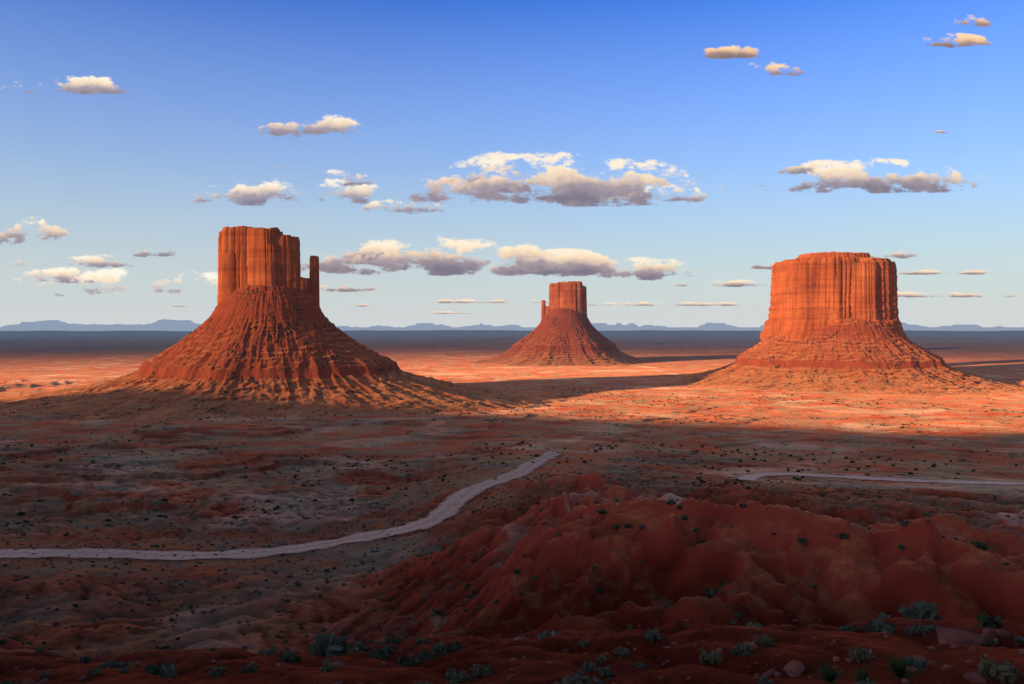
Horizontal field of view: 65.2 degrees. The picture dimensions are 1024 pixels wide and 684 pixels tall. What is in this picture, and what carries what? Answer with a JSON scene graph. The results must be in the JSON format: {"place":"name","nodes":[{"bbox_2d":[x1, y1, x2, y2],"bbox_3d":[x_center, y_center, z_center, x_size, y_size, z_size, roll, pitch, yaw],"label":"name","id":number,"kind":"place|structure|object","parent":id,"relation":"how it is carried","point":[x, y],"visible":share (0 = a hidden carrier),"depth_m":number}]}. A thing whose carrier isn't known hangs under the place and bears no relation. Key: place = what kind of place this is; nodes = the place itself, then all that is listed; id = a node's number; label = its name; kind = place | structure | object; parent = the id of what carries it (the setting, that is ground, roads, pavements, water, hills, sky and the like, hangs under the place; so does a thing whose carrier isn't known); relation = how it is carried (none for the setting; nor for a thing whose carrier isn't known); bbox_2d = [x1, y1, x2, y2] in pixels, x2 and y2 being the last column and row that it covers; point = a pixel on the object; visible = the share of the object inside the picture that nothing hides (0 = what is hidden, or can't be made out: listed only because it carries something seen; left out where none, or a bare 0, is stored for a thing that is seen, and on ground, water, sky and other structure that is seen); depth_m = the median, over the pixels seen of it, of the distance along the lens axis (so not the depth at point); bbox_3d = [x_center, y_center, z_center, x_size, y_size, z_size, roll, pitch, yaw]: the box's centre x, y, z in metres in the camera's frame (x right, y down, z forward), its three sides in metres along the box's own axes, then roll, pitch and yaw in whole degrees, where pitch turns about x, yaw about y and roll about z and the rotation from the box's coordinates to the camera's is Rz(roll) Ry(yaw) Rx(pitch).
{"place":"outdoors","nodes":[
{"label":"outdoors","id":0,"kind":"place"},
{"bbox_2d":[0,451,562,559],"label":"road","id":1,"kind":"structure","parent":0,"point":[446,508],"depth_m":369.69},
{"bbox_2d":[0,330,1023,683],"bbox_3d":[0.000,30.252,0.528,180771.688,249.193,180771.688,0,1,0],"label":"terrain","id":2,"kind":"structure","parent":0,"point":[770,572],"depth_m":363.14},
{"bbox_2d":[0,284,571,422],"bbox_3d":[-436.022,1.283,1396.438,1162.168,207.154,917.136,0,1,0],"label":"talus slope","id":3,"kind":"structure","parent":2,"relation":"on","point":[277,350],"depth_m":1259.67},
{"bbox_2d":[217,226,319,307],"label":"butte","id":4,"kind":"object","parent":3,"relation":"on","point":[251,256],"visible":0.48,"depth_m":1367.50},
{"bbox_2d":[0,387,1023,683],"bbox_3d":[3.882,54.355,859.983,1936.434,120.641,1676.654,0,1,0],"label":"shrubs","id":5,"kind":"object","parent":2,"relation":"on","point":[1006,673],"visible":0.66,"depth_m":48.21},
{"bbox_2d":[6,626,1018,683],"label":"rocks","id":6,"kind":"object","parent":2,"relation":"on","point":[793,668],"visible":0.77,"depth_m":27.28},
{"bbox_2d":[469,308,653,365],"bbox_3d":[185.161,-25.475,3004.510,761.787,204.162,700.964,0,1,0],"label":"talus slope","id":7,"kind":"structure","parent":2,"relation":"on","point":[562,337],"depth_m":2863.38},
{"bbox_2d":[541,281,586,319],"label":"butte","id":8,"kind":"object","parent":7,"relation":"on","point":[571,295],"visible":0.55,"depth_m":2963.21},
{"bbox_2d":[665,317,1023,396],"bbox_3d":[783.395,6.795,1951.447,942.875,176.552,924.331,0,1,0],"label":"talus slope","id":9,"kind":"structure","parent":2,"relation":"on","point":[853,356],"depth_m":1741.06},
{"bbox_2d":[760,251,906,340],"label":"butte","id":10,"kind":"object","parent":9,"relation":"on","point":[810,292],"visible":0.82,"depth_m":1853.28},
{"bbox_2d":[810,652,923,683],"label":"yucca plants","id":11,"kind":"object","parent":2,"relation":"on","point":[898,669],"visible":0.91,"depth_m":23.78},
{"bbox_2d":[0,319,1023,330],"bbox_3d":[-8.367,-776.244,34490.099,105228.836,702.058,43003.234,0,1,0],"label":"distant mountains","id":12,"kind":"structure","parent":0,"point":[158,325],"depth_m":37438.24},
{"bbox_2d":[0,486,1023,683],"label":"rocks","id":13,"kind":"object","parent":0,"point":[965,636],"depth_m":31.03},
{"bbox_2d":[0,0,1023,326],"label":"sky","id":14,"kind":"structure","parent":0,"point":[430,87]},
{"bbox_2d":[733,472,1023,484],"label":"road","id":15,"kind":"structure","parent":0,"point":[754,477],"depth_m":534.50}
]}

